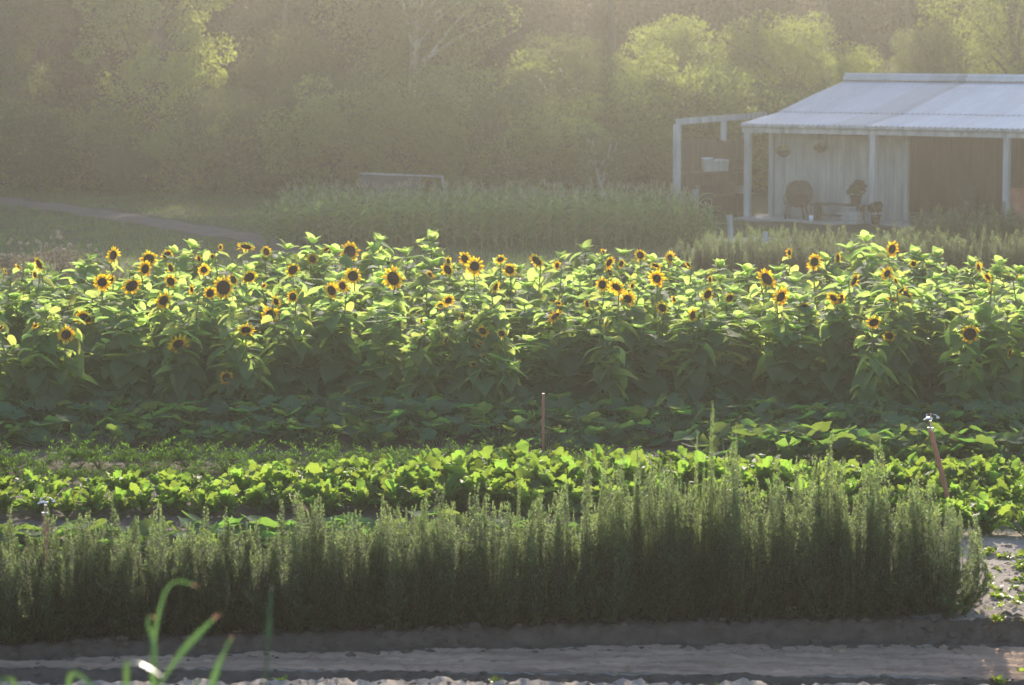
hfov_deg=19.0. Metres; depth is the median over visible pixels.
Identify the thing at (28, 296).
sunflower
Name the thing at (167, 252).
sunflower
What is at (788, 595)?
rosemary bush
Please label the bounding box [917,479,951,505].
turnip plant
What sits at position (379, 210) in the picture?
corn plant
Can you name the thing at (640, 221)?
corn plant
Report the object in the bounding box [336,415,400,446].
squash plant
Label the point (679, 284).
sunflower
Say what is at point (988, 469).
turnip plant
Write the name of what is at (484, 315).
sunflower
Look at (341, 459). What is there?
turnip plant
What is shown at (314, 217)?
corn plant
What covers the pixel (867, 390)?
sunflower
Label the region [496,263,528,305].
sunflower
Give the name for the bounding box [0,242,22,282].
seedhead weed
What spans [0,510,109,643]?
rosemary bush
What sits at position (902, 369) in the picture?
sunflower
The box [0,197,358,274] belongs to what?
dirt path
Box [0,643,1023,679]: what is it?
sandy track
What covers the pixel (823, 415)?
squash plant
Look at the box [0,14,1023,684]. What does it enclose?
ground
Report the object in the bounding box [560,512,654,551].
squash plant
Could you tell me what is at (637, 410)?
squash plant
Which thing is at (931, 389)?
sunflower
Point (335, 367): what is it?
sunflower
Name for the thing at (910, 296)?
sunflower
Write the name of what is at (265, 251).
sunflower
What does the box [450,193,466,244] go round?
corn plant
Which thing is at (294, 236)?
corn plant
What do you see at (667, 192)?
corn plant
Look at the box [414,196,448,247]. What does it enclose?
corn plant
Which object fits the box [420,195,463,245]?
corn plant
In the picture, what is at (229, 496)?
turnip plant
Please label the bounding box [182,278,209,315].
sunflower
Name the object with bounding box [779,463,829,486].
turnip plant
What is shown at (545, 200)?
corn plant
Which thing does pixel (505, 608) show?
rosemary bush
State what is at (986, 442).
squash plant
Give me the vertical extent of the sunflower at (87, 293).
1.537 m
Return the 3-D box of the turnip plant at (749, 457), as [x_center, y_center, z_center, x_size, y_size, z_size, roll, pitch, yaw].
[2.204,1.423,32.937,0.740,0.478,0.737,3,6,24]
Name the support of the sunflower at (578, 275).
on the ground at (696, 632)
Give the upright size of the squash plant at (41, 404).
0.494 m
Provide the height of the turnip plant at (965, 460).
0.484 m
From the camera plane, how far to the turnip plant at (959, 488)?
31.67 m
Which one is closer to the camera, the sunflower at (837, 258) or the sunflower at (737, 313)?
the sunflower at (737, 313)
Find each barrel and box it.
[957,185,979,219]
[1010,185,1023,220]
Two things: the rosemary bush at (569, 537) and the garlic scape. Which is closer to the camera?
the garlic scape
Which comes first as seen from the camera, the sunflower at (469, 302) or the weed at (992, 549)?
the weed at (992, 549)
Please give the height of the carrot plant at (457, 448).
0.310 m
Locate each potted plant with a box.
[846,179,867,204]
[867,202,882,223]
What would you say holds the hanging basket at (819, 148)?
hanging from the open shed
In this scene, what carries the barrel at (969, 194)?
on the open shed
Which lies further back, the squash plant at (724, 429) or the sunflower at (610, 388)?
the sunflower at (610, 388)
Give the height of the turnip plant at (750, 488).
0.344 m
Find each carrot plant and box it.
[0,441,47,472]
[0,444,32,467]
[0,446,14,464]
[0,463,14,476]
[7,458,48,479]
[15,447,66,472]
[34,458,79,479]
[40,435,104,466]
[52,464,90,482]
[57,441,106,466]
[67,438,124,470]
[74,462,110,479]
[94,456,139,475]
[102,436,175,470]
[110,440,146,467]
[123,456,163,477]
[139,440,191,466]
[147,454,184,478]
[151,458,205,477]
[157,440,210,468]
[161,440,226,467]
[179,456,221,476]
[198,444,249,468]
[200,439,267,464]
[206,453,249,479]
[223,444,280,467]
[251,443,300,465]
[277,434,336,463]
[298,448,342,462]
[305,435,355,462]
[339,445,386,463]
[342,440,400,465]
[373,444,419,466]
[386,443,428,462]
[409,440,455,459]
[431,440,473,453]
[443,437,499,455]
[470,438,525,457]
[495,438,544,458]
[511,443,557,455]
[565,440,618,460]
[593,442,638,464]
[626,441,656,454]
[889,485,940,514]
[925,492,972,515]
[964,490,1023,521]
[988,489,1013,518]
[1005,491,1020,503]
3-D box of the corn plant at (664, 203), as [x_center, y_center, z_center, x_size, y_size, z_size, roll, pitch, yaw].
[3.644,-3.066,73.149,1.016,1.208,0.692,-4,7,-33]
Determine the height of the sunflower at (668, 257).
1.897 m
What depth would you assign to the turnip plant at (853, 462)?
33.04 m
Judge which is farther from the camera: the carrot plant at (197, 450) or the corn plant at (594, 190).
the corn plant at (594, 190)
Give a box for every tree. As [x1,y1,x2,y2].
[0,0,70,154]
[0,0,125,183]
[0,1,125,138]
[41,0,233,149]
[71,0,241,188]
[109,0,331,128]
[121,0,163,126]
[181,2,303,73]
[198,19,395,180]
[278,0,475,92]
[309,0,523,96]
[338,0,438,53]
[399,0,608,103]
[479,0,634,83]
[482,30,641,185]
[572,1,718,79]
[574,123,638,194]
[597,13,743,95]
[599,0,820,87]
[607,0,615,80]
[688,8,884,113]
[713,0,867,82]
[752,1,886,42]
[757,0,994,80]
[821,0,827,60]
[876,0,933,29]
[876,19,978,114]
[913,0,1023,115]
[946,0,1023,81]
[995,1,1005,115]
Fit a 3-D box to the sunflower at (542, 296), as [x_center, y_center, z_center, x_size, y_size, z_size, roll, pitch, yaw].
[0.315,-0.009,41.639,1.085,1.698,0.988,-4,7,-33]
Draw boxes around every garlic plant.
[0,677,16,684]
[67,672,91,684]
[124,661,161,684]
[147,580,219,684]
[194,636,232,684]
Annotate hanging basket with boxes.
[774,128,790,156]
[813,135,827,152]
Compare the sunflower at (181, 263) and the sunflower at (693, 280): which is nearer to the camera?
the sunflower at (693, 280)
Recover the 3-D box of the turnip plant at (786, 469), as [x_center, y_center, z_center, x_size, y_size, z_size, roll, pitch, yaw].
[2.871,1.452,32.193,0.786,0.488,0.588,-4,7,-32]
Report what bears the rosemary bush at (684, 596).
on the ground at (696, 632)
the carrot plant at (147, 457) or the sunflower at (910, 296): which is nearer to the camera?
the carrot plant at (147, 457)
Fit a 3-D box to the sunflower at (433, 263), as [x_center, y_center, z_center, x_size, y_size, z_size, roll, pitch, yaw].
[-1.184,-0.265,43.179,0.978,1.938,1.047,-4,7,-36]
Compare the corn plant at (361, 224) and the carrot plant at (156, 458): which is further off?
the corn plant at (361, 224)
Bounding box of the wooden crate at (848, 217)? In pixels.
[841,211,862,224]
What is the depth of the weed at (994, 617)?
25.95 m
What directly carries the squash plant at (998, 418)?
on the ground at (696, 632)
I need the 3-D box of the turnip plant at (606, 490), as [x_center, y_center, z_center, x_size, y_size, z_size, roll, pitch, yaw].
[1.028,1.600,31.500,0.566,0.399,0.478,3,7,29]
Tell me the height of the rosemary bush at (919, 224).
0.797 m
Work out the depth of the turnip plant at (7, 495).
31.52 m
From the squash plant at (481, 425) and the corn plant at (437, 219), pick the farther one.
the corn plant at (437, 219)
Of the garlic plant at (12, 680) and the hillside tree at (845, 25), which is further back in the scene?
the hillside tree at (845, 25)
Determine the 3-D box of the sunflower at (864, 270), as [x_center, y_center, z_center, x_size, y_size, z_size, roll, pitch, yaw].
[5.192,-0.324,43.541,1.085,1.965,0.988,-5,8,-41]
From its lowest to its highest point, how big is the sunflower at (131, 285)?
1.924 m
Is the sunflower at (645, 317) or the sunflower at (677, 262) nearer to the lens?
the sunflower at (645, 317)
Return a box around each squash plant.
[0,397,30,426]
[0,397,81,433]
[0,398,53,426]
[0,402,21,431]
[0,421,19,445]
[0,523,42,568]
[0,527,18,551]
[0,527,75,567]
[8,413,87,447]
[21,521,107,562]
[43,518,148,566]
[52,398,132,433]
[62,390,152,428]
[70,417,135,448]
[99,518,180,565]
[107,398,152,429]
[116,401,188,437]
[120,413,193,446]
[140,523,199,565]
[142,510,243,560]
[147,395,212,426]
[148,399,230,436]
[171,420,242,447]
[180,513,289,564]
[198,513,308,563]
[204,391,288,424]
[219,395,304,435]
[224,415,300,444]
[249,517,354,569]
[260,512,378,563]
[266,399,333,433]
[271,413,345,447]
[272,394,338,430]
[322,393,388,428]
[330,402,382,433]
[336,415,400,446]
[336,516,431,560]
[364,392,429,429]
[368,393,456,435]
[395,507,463,557]
[396,513,490,554]
[404,415,473,445]
[406,396,492,435]
[431,393,502,427]
[455,516,546,563]
[461,513,552,566]
[468,415,527,446]
[485,396,560,434]
[492,394,569,428]
[493,522,583,563]
[512,392,610,428]
[512,400,595,433]
[512,420,581,448]
[555,412,623,448]
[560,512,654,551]
[568,399,648,430]
[569,395,648,420]
[614,420,673,446]
[629,395,718,435]
[638,392,716,429]
[672,422,777,460]
[673,418,733,447]
[683,404,743,431]
[702,387,778,425]
[705,519,781,548]
[722,424,803,463]
[723,414,783,436]
[740,396,798,422]
[743,398,823,433]
[748,422,816,462]
[765,424,855,465]
[772,418,814,441]
[779,421,868,464]
[789,514,860,550]
[795,403,864,431]
[796,399,872,425]
[816,424,914,463]
[830,400,906,430]
[836,423,885,437]
[857,433,916,463]
[859,398,929,422]
[879,410,948,444]
[884,421,977,464]
[885,401,958,429]
[913,390,977,429]
[915,431,980,459]
[922,425,1010,462]
[937,413,1002,441]
[944,398,1023,433]
[948,399,1006,430]
[949,431,1023,459]
[980,408,1023,443]
[989,402,1023,431]
[990,432,1023,465]
[998,391,1023,420]
[1004,425,1023,456]
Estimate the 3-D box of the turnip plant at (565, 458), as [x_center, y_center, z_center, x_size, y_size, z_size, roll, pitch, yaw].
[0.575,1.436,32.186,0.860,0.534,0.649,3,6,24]
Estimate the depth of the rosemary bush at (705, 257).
61.95 m
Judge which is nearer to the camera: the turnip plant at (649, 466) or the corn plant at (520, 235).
the turnip plant at (649, 466)
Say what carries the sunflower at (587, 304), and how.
on the ground at (696, 632)
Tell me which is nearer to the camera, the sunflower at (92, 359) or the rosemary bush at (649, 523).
the rosemary bush at (649, 523)
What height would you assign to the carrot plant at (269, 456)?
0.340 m
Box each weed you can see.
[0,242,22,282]
[7,238,47,283]
[26,239,50,273]
[41,230,74,281]
[53,235,81,281]
[69,243,94,269]
[94,249,109,273]
[105,256,127,283]
[127,257,136,275]
[272,674,287,679]
[488,675,501,682]
[981,549,991,554]
[982,571,992,578]
[984,545,997,551]
[987,612,1006,621]
[988,589,1004,599]
[990,674,1010,683]
[998,551,1011,557]
[1007,583,1019,589]
[1009,557,1023,565]
[1009,598,1023,604]
[1010,562,1023,569]
[1013,548,1023,556]
[1014,576,1023,583]
[1014,594,1023,601]
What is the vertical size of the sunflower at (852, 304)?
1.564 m
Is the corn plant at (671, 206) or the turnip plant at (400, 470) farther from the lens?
the corn plant at (671, 206)
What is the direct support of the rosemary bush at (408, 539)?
on the ground at (696, 632)
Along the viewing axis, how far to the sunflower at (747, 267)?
44.09 m
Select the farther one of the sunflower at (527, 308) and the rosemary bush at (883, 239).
the rosemary bush at (883, 239)
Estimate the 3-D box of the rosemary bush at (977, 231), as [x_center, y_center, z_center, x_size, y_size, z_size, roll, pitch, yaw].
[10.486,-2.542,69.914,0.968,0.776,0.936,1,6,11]
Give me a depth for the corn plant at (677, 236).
71.64 m
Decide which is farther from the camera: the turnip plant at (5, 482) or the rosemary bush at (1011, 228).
the rosemary bush at (1011, 228)
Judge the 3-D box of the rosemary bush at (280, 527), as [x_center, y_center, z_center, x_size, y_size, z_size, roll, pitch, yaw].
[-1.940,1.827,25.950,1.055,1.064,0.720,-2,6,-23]
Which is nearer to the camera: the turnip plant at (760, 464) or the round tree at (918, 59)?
the turnip plant at (760, 464)
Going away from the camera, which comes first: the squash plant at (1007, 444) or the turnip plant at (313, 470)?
the turnip plant at (313, 470)
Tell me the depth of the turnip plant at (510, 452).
32.89 m
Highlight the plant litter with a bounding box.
[3,612,1019,683]
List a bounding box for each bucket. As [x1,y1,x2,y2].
[702,157,713,171]
[712,160,718,170]
[714,159,724,170]
[723,160,728,170]
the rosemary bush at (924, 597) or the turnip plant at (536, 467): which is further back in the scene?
the turnip plant at (536, 467)
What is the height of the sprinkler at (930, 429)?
1.138 m
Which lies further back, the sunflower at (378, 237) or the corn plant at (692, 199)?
the corn plant at (692, 199)
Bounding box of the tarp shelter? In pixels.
[358,173,444,203]
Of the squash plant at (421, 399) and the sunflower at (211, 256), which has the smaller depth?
the squash plant at (421, 399)
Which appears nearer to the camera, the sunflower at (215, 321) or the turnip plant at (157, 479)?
the turnip plant at (157, 479)
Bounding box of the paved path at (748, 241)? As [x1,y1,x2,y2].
[725,237,798,242]
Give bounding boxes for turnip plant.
[0,474,28,496]
[0,486,22,514]
[10,484,58,516]
[12,467,48,493]
[29,471,76,499]
[48,488,88,515]
[74,473,114,495]
[75,482,114,513]
[95,486,141,515]
[101,469,138,491]
[107,469,153,498]
[126,481,166,513]
[147,467,194,486]
[150,479,190,512]
[166,472,209,504]
[176,486,233,515]
[185,473,229,497]
[203,484,248,515]
[213,463,257,497]
[222,457,262,478]
[239,482,278,512]
[241,460,292,493]
[247,477,300,511]
[272,460,304,497]
[274,458,300,471]
[287,475,338,512]
[292,459,354,490]
[296,463,308,480]
[296,478,346,514]
[318,459,366,492]
[335,454,368,492]
[336,478,382,511]
[339,453,394,486]
[342,462,385,495]
[370,472,421,514]
[372,460,423,494]
[379,453,401,469]
[385,484,439,510]
[388,459,446,491]
[412,450,429,476]
[413,445,450,460]
[419,449,481,489]
[428,472,479,509]
[437,454,515,503]
[438,467,516,512]
[463,445,512,468]
[471,473,523,512]
[482,458,527,483]
[486,456,513,467]
[493,439,567,473]
[503,457,529,479]
[503,477,558,515]
[508,452,581,504]
[531,454,597,493]
[539,456,566,468]
[539,473,584,510]
[548,474,599,514]
[550,446,612,476]
[580,458,630,492]
[584,443,611,474]
[584,480,632,514]
[592,449,653,496]
[598,445,650,472]
[621,479,656,508]
[626,457,667,491]
[642,479,672,508]
[645,450,689,471]
[648,459,701,492]
[657,481,709,511]
[664,445,719,466]
[680,450,715,482]
[690,459,761,489]
[692,477,745,513]
[706,453,754,474]
[731,455,782,492]
[735,484,769,514]
[739,454,798,475]
[744,459,816,487]
[759,473,798,511]
[772,479,829,514]
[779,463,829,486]
[792,480,830,512]
[797,456,838,474]
[820,462,860,485]
[822,477,869,510]
[832,458,860,473]
[837,463,890,495]
[859,460,887,476]
[862,485,905,514]
[869,456,933,487]
[870,460,908,488]
[885,452,926,470]
[891,482,924,505]
[899,499,942,535]
[904,459,935,474]
[916,465,957,492]
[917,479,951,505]
[921,454,979,488]
[924,498,977,536]
[942,497,986,533]
[949,480,982,501]
[956,450,1005,475]
[959,453,1009,493]
[965,491,1014,533]
[965,498,1012,535]
[974,483,1016,501]
[978,458,1023,495]
[986,455,1023,466]
[987,478,1023,504]
[997,503,1023,536]
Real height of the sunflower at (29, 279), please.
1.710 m
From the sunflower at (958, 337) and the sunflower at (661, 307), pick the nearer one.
the sunflower at (958, 337)
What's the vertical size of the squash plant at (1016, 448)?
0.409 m
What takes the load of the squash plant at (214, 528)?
on the ground at (696, 632)
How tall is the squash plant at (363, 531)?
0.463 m
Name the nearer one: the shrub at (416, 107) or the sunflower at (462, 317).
the sunflower at (462, 317)
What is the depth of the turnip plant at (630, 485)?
31.62 m
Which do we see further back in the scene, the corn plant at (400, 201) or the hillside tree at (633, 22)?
the hillside tree at (633, 22)
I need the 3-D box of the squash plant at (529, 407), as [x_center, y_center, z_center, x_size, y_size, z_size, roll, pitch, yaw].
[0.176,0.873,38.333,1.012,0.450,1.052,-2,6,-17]
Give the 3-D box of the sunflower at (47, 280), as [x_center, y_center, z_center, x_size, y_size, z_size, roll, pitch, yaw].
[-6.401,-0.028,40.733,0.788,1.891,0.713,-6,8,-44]
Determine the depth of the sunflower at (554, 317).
38.97 m
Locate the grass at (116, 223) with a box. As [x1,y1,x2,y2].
[0,183,1022,302]
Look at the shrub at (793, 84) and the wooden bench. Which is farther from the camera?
the shrub at (793, 84)
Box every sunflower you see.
[0,268,26,350]
[0,290,33,357]
[0,293,15,323]
[0,306,20,358]
[0,320,15,386]
[0,325,29,420]
[4,264,32,323]
[8,304,72,377]
[9,322,61,415]
[13,262,41,288]
[16,271,58,330]
[18,297,73,357]
[19,269,64,296]
[20,282,69,315]
[20,303,72,404]
[22,257,62,315]
[40,270,73,323]
[44,298,97,421]
[51,282,90,336]
[57,258,99,305]
[66,339,98,374]
[71,272,103,323]
[71,309,100,370]
[72,338,131,417]
[73,290,108,340]
[74,253,106,303]
[82,273,118,361]
[84,305,140,376]
[89,275,121,330]
[91,308,156,411]
[99,245,125,291]
[99,292,149,361]
[103,281,148,309]
[115,271,152,340]
[115,276,152,352]
[127,265,162,309]
[129,250,162,307]
[130,260,163,336]
[136,275,157,308]
[138,291,176,392]
[145,319,211,412]
[147,244,188,307]
[147,274,188,387]
[149,288,201,354]
[151,283,197,322]
[152,270,189,312]
[152,311,207,424]
[153,249,173,287]
[158,262,188,316]
[163,271,194,297]
[178,238,213,288]
[178,285,219,398]
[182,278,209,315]
[189,254,216,296]
[190,263,224,318]
[191,286,229,368]
[193,308,248,414]
[199,253,223,297]
[203,244,237,300]
[203,308,265,414]
[204,300,262,421]
[206,275,247,329]
[210,273,252,337]
[214,263,244,279]
[217,322,274,420]
[220,277,256,313]
[225,272,266,315]
[230,262,269,305]
[230,295,263,341]
[234,269,261,328]
[237,242,263,273]
[249,296,292,348]
[250,283,278,342]
[251,249,280,281]
[254,246,275,288]
[255,295,301,397]
[256,306,285,366]
[259,263,299,326]
[262,334,291,365]
[265,290,318,403]
[265,335,335,420]
[268,268,310,340]
[269,238,302,304]
[278,263,314,343]
[283,270,318,308]
[295,300,361,405]
[298,232,332,304]
[299,272,362,336]
[302,253,322,286]
[302,255,320,279]
[303,292,357,378]
[312,269,361,331]
[314,246,338,285]
[314,282,358,412]
[315,243,358,301]
[328,279,366,410]
[333,241,363,290]
[337,294,364,334]
[342,298,414,408]
[344,267,367,333]
[352,241,388,282]
[353,274,410,385]
[354,268,407,335]
[355,299,407,414]
[360,233,394,289]
[361,253,389,311]
[370,265,408,351]
[378,260,411,325]
[382,268,421,330]
[393,246,422,321]
[395,317,440,418]
[397,257,415,310]
[397,315,443,358]
[399,318,454,397]
[404,256,456,322]
[406,270,445,334]
[407,229,446,322]
[410,286,465,325]
[412,246,450,298]
[415,312,470,413]
[418,292,466,333]
[423,256,459,306]
[425,301,451,342]
[432,262,459,313]
[432,294,469,393]
[437,278,465,300]
[443,312,489,418]
[448,279,494,306]
[449,312,470,373]
[451,263,475,283]
[451,312,515,424]
[455,292,481,321]
[455,325,506,429]
[456,252,483,300]
[456,297,495,338]
[458,255,493,321]
[462,298,503,328]
[463,303,511,397]
[466,308,515,423]
[469,324,534,427]
[470,279,498,301]
[481,281,515,376]
[482,258,512,287]
[483,270,508,287]
[488,254,523,335]
[495,263,525,342]
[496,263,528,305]
[504,297,547,369]
[505,279,556,358]
[507,335,562,397]
[509,275,553,341]
[512,302,572,385]
[522,253,554,324]
[531,309,586,393]
[536,300,576,358]
[537,278,566,324]
[539,272,582,313]
[540,260,575,328]
[542,250,578,286]
[548,315,610,400]
[555,268,598,339]
[562,291,603,354]
[564,286,610,334]
[567,239,600,280]
[568,299,602,387]
[573,263,604,299]
[583,316,638,422]
[584,276,618,353]
[586,252,626,286]
[588,279,640,403]
[591,257,622,326]
[593,249,614,276]
[595,294,649,373]
[596,267,622,306]
[609,259,630,305]
[610,290,647,405]
[612,247,645,294]
[612,291,659,336]
[613,320,681,421]
[624,249,652,289]
[625,282,658,392]
[626,276,656,290]
[634,281,671,320]
[635,253,667,291]
[637,302,680,391]
[641,262,677,317]
[642,269,674,376]
[654,296,690,377]
[660,307,737,415]
[662,250,680,295]
[662,257,693,296]
[662,271,699,302]
[664,309,721,407]
[667,288,715,343]
[667,292,698,317]
[670,297,729,387]
[671,261,697,308]
[677,275,711,308]
[682,287,728,384]
[691,269,717,298]
[694,275,722,330]
[698,272,747,310]
[700,310,760,412]
[703,258,734,300]
[713,283,757,324]
[713,283,758,323]
[713,293,744,333]
[721,308,764,369]
[722,310,768,396]
[728,267,764,302]
[731,263,766,315]
[739,268,780,395]
[750,292,804,359]
[752,272,792,318]
[752,286,803,409]
[759,282,801,337]
[761,264,813,335]
[763,291,822,404]
[764,271,818,321]
[768,323,831,412]
[779,247,802,281]
[788,302,822,397]
[798,253,827,335]
[807,251,843,322]
[807,292,858,404]
[809,292,862,421]
[812,274,858,358]
[812,299,877,417]
[816,270,860,318]
[817,296,856,359]
[821,287,872,322]
[824,252,840,288]
[834,241,865,293]
[837,274,868,303]
[841,273,871,359]
[842,230,879,274]
[846,315,898,428]
[853,250,885,297]
[853,269,896,308]
[861,293,927,386]
[862,265,900,305]
[862,276,898,340]
[865,312,927,401]
[867,245,898,288]
[868,278,922,399]
[872,241,911,287]
[873,310,919,419]
[876,286,932,413]
[876,295,919,376]
[883,255,906,271]
[895,276,935,356]
[896,260,928,296]
[897,244,926,288]
[897,288,927,384]
[900,285,945,381]
[905,253,939,296]
[909,291,957,412]
[917,246,954,298]
[917,271,966,356]
[921,279,961,355]
[925,287,965,378]
[937,265,976,314]
[937,301,988,426]
[950,255,989,299]
[953,303,1005,410]
[953,311,1004,379]
[958,261,985,313]
[960,288,1015,322]
[962,280,1008,305]
[970,272,1008,391]
[971,291,1003,329]
[972,263,1015,292]
[980,305,1023,405]
[983,255,1015,295]
[987,285,1012,332]
[990,278,1008,294]
[995,274,1023,347]
[997,273,1023,304]
[999,264,1023,283]
[999,297,1023,399]
[1004,280,1023,304]
[1005,297,1023,349]
[1011,286,1023,314]
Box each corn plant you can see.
[244,200,288,244]
[251,202,290,241]
[254,200,284,245]
[262,197,301,244]
[263,195,302,243]
[267,189,301,238]
[268,201,314,244]
[273,188,298,234]
[274,182,294,233]
[275,196,314,244]
[278,190,309,228]
[279,199,299,236]
[285,190,315,237]
[289,198,331,245]
[296,177,323,214]
[296,189,323,224]
[297,196,329,244]
[302,190,336,238]
[302,196,333,236]
[307,192,334,244]
[307,194,330,244]
[311,185,325,234]
[312,195,358,243]
[325,190,348,241]
[332,183,359,239]
[333,188,372,242]
[341,186,372,240]
[342,196,384,246]
[352,191,388,235]
[355,197,371,245]
[363,193,389,242]
[366,196,389,241]
[368,191,386,233]
[369,190,407,238]
[376,192,427,246]
[379,188,403,242]
[380,181,408,231]
[386,190,423,238]
[394,190,400,239]
[395,191,415,243]
[401,192,419,245]
[403,193,427,243]
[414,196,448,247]
[415,189,426,238]
[415,193,450,242]
[419,198,452,246]
[420,188,451,242]
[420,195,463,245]
[422,189,452,239]
[424,190,451,241]
[429,187,435,229]
[435,180,455,225]
[445,190,462,238]
[447,190,464,240]
[449,193,487,244]
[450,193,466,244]
[457,183,479,226]
[465,185,474,229]
[465,187,483,240]
[469,187,503,242]
[472,189,509,245]
[474,188,517,244]
[475,195,518,242]
[484,184,517,233]
[485,192,529,247]
[486,193,525,236]
[490,184,509,223]
[501,187,541,243]
[504,195,544,245]
[507,188,531,240]
[513,187,531,234]
[520,187,543,241]
[522,189,542,238]
[523,193,545,246]
[524,187,547,242]
[528,190,558,241]
[535,184,567,234]
[538,189,560,239]
[545,191,582,247]
[549,181,568,224]
[552,184,563,238]
[555,190,595,248]
[557,196,596,233]
[567,187,583,228]
[572,192,597,235]
[572,195,610,244]
[580,191,624,248]
[581,181,604,228]
[581,190,592,238]
[581,191,611,239]
[583,186,596,236]
[593,191,628,243]
[594,186,627,239]
[604,180,615,226]
[605,190,648,247]
[627,188,645,244]
[628,192,664,240]
[629,194,655,247]
[633,187,646,241]
[635,190,665,243]
[649,189,666,245]
[649,190,675,238]
[656,197,690,237]
[657,186,688,241]
[661,190,677,242]
[661,192,689,243]
[662,182,691,231]
[664,183,687,228]
[670,191,703,234]
[672,187,704,231]
[674,204,716,244]
[681,186,722,236]
[683,193,703,241]
[687,195,705,239]
[691,201,727,240]
[697,203,714,237]
[700,199,719,235]
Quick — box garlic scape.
[263,588,271,684]
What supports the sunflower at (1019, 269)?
on the ground at (696, 632)
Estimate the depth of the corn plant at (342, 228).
71.47 m
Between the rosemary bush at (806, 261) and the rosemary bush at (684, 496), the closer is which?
the rosemary bush at (684, 496)
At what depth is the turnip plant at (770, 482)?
31.74 m
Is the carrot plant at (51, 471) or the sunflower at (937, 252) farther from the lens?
the sunflower at (937, 252)
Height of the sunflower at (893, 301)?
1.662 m
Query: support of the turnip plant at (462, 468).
on the ground at (696, 632)
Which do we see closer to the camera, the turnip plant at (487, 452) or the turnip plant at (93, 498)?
the turnip plant at (93, 498)
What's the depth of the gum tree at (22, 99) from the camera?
105.44 m
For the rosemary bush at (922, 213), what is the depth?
72.12 m
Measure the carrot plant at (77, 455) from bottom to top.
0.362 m
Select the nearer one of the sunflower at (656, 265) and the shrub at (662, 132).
the sunflower at (656, 265)
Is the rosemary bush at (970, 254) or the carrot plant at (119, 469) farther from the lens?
the rosemary bush at (970, 254)
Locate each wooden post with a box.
[726,215,732,238]
[762,231,767,241]
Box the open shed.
[733,73,1023,228]
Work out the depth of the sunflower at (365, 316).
39.59 m
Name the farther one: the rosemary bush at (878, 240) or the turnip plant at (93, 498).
the rosemary bush at (878, 240)
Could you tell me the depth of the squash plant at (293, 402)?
37.52 m
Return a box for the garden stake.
[542,393,544,451]
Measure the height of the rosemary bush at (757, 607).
1.262 m
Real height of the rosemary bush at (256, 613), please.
1.174 m
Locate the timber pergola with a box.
[672,112,766,217]
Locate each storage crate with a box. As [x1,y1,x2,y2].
[682,164,695,171]
[693,185,714,195]
[730,160,743,169]
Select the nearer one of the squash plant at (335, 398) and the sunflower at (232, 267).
the squash plant at (335, 398)
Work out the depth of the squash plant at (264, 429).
36.84 m
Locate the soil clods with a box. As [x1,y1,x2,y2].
[1,542,1023,684]
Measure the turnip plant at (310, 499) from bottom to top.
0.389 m
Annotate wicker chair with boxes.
[783,180,812,219]
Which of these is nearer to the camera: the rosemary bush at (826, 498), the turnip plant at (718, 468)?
the rosemary bush at (826, 498)
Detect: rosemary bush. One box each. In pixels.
[0,504,93,624]
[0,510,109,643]
[0,538,25,624]
[0,544,62,644]
[36,491,143,623]
[46,525,168,636]
[94,500,198,619]
[95,514,211,640]
[143,505,242,626]
[143,526,255,635]
[179,518,285,618]
[195,490,316,633]
[234,498,330,616]
[244,515,347,632]
[287,495,398,630]
[305,494,412,620]
[340,504,436,617]
[347,510,450,630]
[390,483,490,610]
[393,511,499,626]
[421,489,468,618]
[437,500,549,629]
[456,492,553,604]
[495,500,603,625]
[504,494,601,611]
[515,482,542,604]
[537,452,660,623]
[549,479,579,599]
[550,480,654,605]
[594,450,701,621]
[594,456,639,601]
[599,466,699,605]
[616,451,658,612]
[640,459,748,621]
[642,445,751,592]
[659,472,706,610]
[667,238,712,274]
[687,231,726,257]
[689,230,733,274]
[690,473,799,621]
[693,432,718,594]
[700,458,800,610]
[706,405,737,565]
[708,231,747,262]
[709,229,749,275]
[717,458,760,611]
[734,224,774,263]
[735,226,781,272]
[742,240,796,273]
[744,455,853,608]
[744,500,854,618]
[750,228,787,265]
[764,232,816,274]
[775,222,816,259]
[784,480,892,620]
[786,241,833,276]
[789,229,830,264]
[793,429,891,609]
[808,459,845,591]
[812,223,848,264]
[816,239,853,276]
[826,468,926,618]
[827,233,868,271]
[831,456,874,605]
[844,231,863,253]
[850,229,893,268]
[852,473,942,607]
[857,232,896,256]
[865,467,902,610]
[866,226,909,267]
[876,222,921,254]
[876,489,997,617]
[889,506,984,605]
[894,226,936,269]
[896,214,933,245]
[902,226,950,260]
[903,224,957,274]
[911,206,954,243]
[915,207,947,233]
[919,231,955,257]
[925,231,974,275]
[934,201,974,232]
[934,214,970,246]
[943,231,993,274]
[944,203,982,233]
[951,230,980,265]
[952,215,990,245]
[961,214,1000,247]
[965,208,995,234]
[966,225,999,262]
[972,224,1017,275]
[979,214,1022,246]
[980,233,1023,273]
[981,201,1016,231]
[986,233,1022,256]
[990,216,1022,244]
[998,203,1023,226]
[1001,228,1023,273]
[1007,214,1023,239]
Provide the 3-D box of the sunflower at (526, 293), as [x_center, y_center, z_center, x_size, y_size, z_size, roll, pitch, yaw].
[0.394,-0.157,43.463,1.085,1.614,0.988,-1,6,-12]
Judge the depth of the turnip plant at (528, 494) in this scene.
31.45 m
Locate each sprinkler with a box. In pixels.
[37,497,54,573]
[923,413,949,498]
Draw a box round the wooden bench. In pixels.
[810,203,867,221]
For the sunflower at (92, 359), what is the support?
on the ground at (696, 632)
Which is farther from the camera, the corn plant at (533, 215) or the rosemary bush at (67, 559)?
the corn plant at (533, 215)
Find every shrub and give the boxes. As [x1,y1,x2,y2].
[156,84,268,191]
[222,75,351,195]
[248,74,388,199]
[281,66,441,189]
[328,65,477,197]
[388,48,599,189]
[452,75,584,196]
[459,66,576,189]
[476,104,622,204]
[525,87,655,198]
[551,74,707,198]
[584,73,728,194]
[600,41,786,191]
[654,47,792,182]
[726,76,830,191]
[727,75,846,184]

